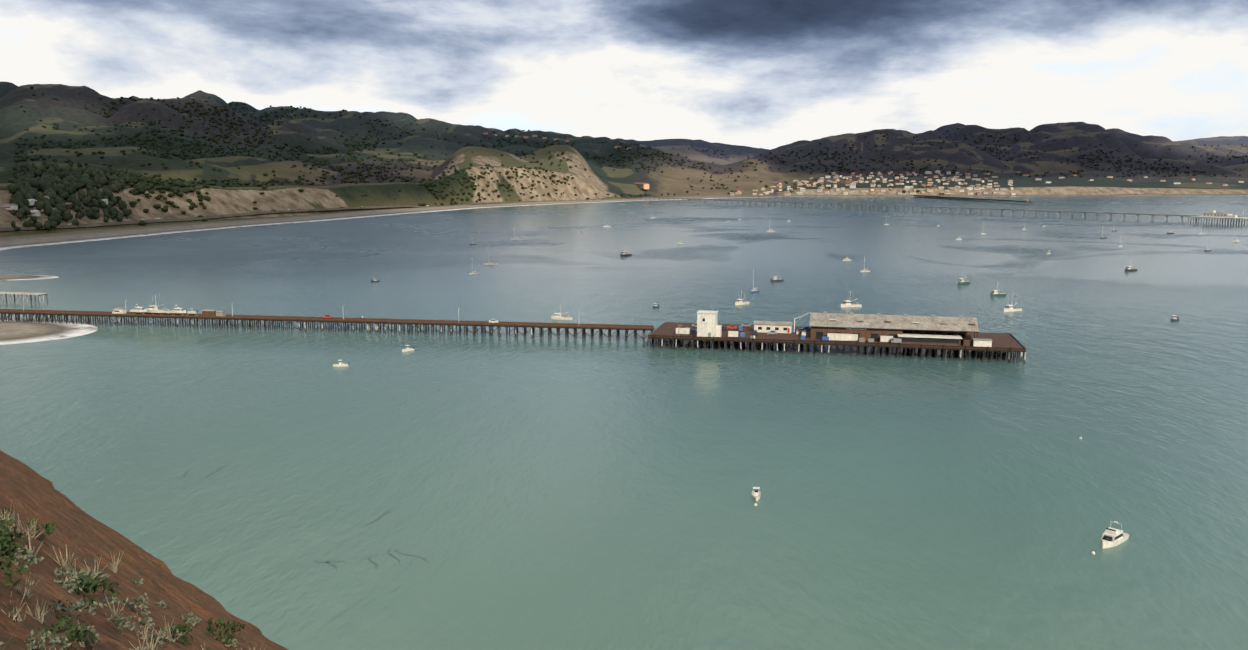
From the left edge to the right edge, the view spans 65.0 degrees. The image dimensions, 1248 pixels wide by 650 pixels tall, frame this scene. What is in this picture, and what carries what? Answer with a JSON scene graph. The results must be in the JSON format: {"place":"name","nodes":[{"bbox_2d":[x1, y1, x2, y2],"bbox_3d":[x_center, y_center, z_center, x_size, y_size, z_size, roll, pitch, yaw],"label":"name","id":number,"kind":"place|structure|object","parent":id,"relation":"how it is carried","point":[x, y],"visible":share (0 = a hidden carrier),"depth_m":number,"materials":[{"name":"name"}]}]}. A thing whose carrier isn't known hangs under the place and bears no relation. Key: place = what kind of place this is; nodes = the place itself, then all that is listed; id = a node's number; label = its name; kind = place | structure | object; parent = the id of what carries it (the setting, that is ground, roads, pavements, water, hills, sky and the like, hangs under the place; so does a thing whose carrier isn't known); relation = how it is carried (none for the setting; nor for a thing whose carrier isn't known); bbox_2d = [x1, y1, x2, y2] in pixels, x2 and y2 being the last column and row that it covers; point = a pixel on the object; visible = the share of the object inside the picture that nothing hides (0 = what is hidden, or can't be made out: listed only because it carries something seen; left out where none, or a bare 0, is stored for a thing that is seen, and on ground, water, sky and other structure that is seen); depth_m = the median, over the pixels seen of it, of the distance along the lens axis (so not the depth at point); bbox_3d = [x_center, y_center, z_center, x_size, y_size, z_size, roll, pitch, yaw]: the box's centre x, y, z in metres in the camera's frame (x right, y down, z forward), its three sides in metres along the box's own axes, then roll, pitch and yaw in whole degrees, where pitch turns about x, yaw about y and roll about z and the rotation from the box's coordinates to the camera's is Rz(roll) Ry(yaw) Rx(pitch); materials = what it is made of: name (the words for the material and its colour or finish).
{"place":"outdoors","nodes":[
{"label":"outdoors","id":0,"kind":"place"},
{"bbox_2d":[0,198,627,230],"bbox_3d":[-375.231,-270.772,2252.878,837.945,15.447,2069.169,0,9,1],"label":"coast road","id":1,"kind":"structure","parent":0,"point":[138,221],"depth_m":1730.02,"materials":[{"name":"grey asphalt"}]},
{"bbox_2d":[67,201,501,224],"bbox_3d":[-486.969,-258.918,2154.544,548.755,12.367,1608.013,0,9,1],"label":"road vehicles","id":2,"kind":"object","parent":1,"relation":"on","point":[287,209],"visible":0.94,"depth_m":1553.94,"materials":[{"name":"white paint"}]},
{"bbox_2d":[0,195,1247,649],"bbox_3d":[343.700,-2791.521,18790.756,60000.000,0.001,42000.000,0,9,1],"label":"water","id":3,"kind":"structure","parent":0,"point":[528,491],"depth_m":314.37,"materials":[{"name":"teal liquid"}]},
{"bbox_2d":[0,292,47,301],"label":"pier","id":4,"kind":"structure","parent":3,"relation":"in","point":[21,293],"depth_m":628.73,"materials":[{"name":"white paint"}]},
{"bbox_2d":[180,467,426,570],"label":"kelp strands","id":5,"kind":"object","parent":3,"relation":"on","point":[328,561],"visible":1,"depth_m":207.92,"materials":[{"name":"teal"}]},
{"bbox_2d":[333,360,349,366],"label":"motorboat","id":6,"kind":"object","parent":3,"relation":"on","point":[339,364],"visible":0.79,"depth_m":414.66,"materials":[{"name":"white paint"}]},
{"bbox_2d":[402,345,414,351],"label":"motorboat","id":7,"kind":"object","parent":3,"relation":"on","point":[408,349],"visible":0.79,"depth_m":450.99,"materials":[{"name":"white paint"}]},
{"bbox_2d":[484,244,497,264],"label":"sail boat","id":8,"kind":"object","parent":3,"relation":"on","point":[491,261],"visible":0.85,"depth_m":885.29,"materials":[{"name":"white paint"}]},
{"bbox_2d":[0,298,1025,362],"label":"pier","id":9,"kind":"structure","parent":3,"relation":"in","point":[934,333],"depth_m":454.64,"materials":[{"name":"brown wood"}]},
{"bbox_2d":[114,308,225,315],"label":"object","id":10,"kind":"object","parent":9,"relation":"on","point":[205,312],"visible":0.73,"depth_m":520.35,"materials":[{"name":"white paint"}]},
{"bbox_2d":[130,304,146,312],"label":"motorboat","id":11,"kind":"object","parent":10,"relation":"on","point":[138,309],"visible":1,"depth_m":525.96,"materials":[{"name":"white paint"}]},
{"bbox_2d":[147,293,169,313],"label":"fishing boat","id":12,"kind":"object","parent":10,"relation":"on","point":[153,308],"visible":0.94,"depth_m":524.10,"materials":[{"name":"white paint"}]},
{"bbox_2d":[169,305,185,313],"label":"motorboat","id":13,"kind":"object","parent":10,"relation":"on","point":[178,310],"visible":1,"depth_m":522.11,"materials":[{"name":"white paint"}]},
{"bbox_2d":[187,307,197,313],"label":"motorboat","id":14,"kind":"object","parent":10,"relation":"on","point":[192,312],"visible":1,"depth_m":521.34,"materials":[{"name":"white paint"}]},
{"bbox_2d":[551,302,572,319],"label":"fishing boat","id":15,"kind":"object","parent":3,"relation":"in","point":[557,316],"visible":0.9,"depth_m":548.93,"materials":[{"name":"white paint"}]},
{"bbox_2d":[620,246,631,255],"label":"fishing boat","id":16,"kind":"object","parent":3,"relation":"in","point":[624,253],"visible":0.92,"depth_m":984.07,"materials":[{"name":"black paint"}]},
{"bbox_2d":[735,289,749,304],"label":"fishing boat","id":17,"kind":"object","parent":3,"relation":"in","point":[739,301],"visible":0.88,"depth_m":612.40,"materials":[{"name":"white paint"}]},
{"bbox_2d":[750,270,759,291],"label":"sail boat","id":18,"kind":"object","parent":3,"relation":"on","point":[753,290],"visible":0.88,"depth_m":678.70,"materials":[{"name":"blue paint"}]},
{"bbox_2d":[752,485,760,500],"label":"motorboat","id":19,"kind":"object","parent":3,"relation":"on","point":[756,494],"visible":0.94,"depth_m":245.13,"materials":[{"name":"white paint"}]},
{"bbox_2d":[770,271,783,280],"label":"fishing boat","id":20,"kind":"object","parent":3,"relation":"on","point":[774,278],"visible":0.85,"depth_m":749.11,"materials":[{"name":"black paint"}]},
{"bbox_2d":[841,291,861,306],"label":"fishing boat","id":21,"kind":"object","parent":3,"relation":"in","point":[847,303],"visible":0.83,"depth_m":600.60,"materials":[{"name":"white paint"}]},
{"bbox_2d":[644,197,1247,224],"bbox_3d":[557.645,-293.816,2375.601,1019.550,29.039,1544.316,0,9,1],"label":"pier","id":22,"kind":"structure","parent":3,"relation":"in","point":[1212,214],"depth_m":1928.57,"materials":[{"name":"white paint"}]},
{"bbox_2d":[957,269,969,283],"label":"fishing boat","id":23,"kind":"object","parent":3,"relation":"in","point":[961,281],"visible":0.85,"depth_m":729.52,"materials":[{"name":"green paint"}]},
{"bbox_2d":[914,195,1031,204],"bbox_3d":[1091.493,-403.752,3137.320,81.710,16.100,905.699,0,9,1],"label":"avila pier","id":24,"kind":"structure","parent":3,"relation":"in","point":[967,199],"depth_m":3105.30,"materials":[{"name":"white paint"}]},
{"bbox_2d":[990,283,1005,295],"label":"fishing boat","id":25,"kind":"object","parent":3,"relation":"in","point":[994,293],"visible":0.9,"depth_m":658.05,"materials":[{"name":"green paint"}]},
{"bbox_2d":[1004,294,1021,311],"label":"fishing boat","id":26,"kind":"object","parent":3,"relation":"in","point":[1009,308],"visible":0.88,"depth_m":581.12,"materials":[{"name":"white paint"}]},
{"bbox_2d":[1101,521,1128,547],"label":"cruiser boat","id":27,"kind":"object","parent":3,"relation":"on","point":[1111,537],"visible":0.88,"depth_m":213.98,"materials":[{"name":"white paint"}]},
{"bbox_2d":[1125,260,1136,270],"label":"fishing boat","id":28,"kind":"object","parent":3,"relation":"in","point":[1128,268],"visible":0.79,"depth_m":830.60,"materials":[{"name":"black paint"}]},
{"bbox_2d":[0,82,1247,649],"bbox_3d":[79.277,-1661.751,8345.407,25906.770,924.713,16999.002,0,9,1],"label":"terrain","id":29,"kind":"structure","parent":0,"point":[78,532],"depth_m":3540.81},
{"bbox_2d":[0,500,265,649],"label":"shrubs","id":30,"kind":"object","parent":29,"relation":"on","point":[7,541],"visible":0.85,"depth_m":57.82,"materials":[{"name":"green plant"}]},
{"bbox_2d":[2,132,1243,215],"bbox_3d":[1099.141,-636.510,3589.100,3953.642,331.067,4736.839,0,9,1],"label":"houses","id":31,"kind":"structure","parent":29,"relation":"on","point":[35,212],"depth_m":4098.19,"materials":[{"name":"white paint"}]},
{"bbox_2d":[7,86,1247,232],"bbox_3d":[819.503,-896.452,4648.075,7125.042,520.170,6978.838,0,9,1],"label":"hill trees","id":32,"kind":"object","parent":29,"relation":"on","point":[49,183],"visible":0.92,"depth_m":2627.22,"materials":[{"name":"green plant"}]},
{"bbox_2d":[0,0,1247,149],"label":"sky","id":33,"kind":"structure","parent":0,"point":[765,74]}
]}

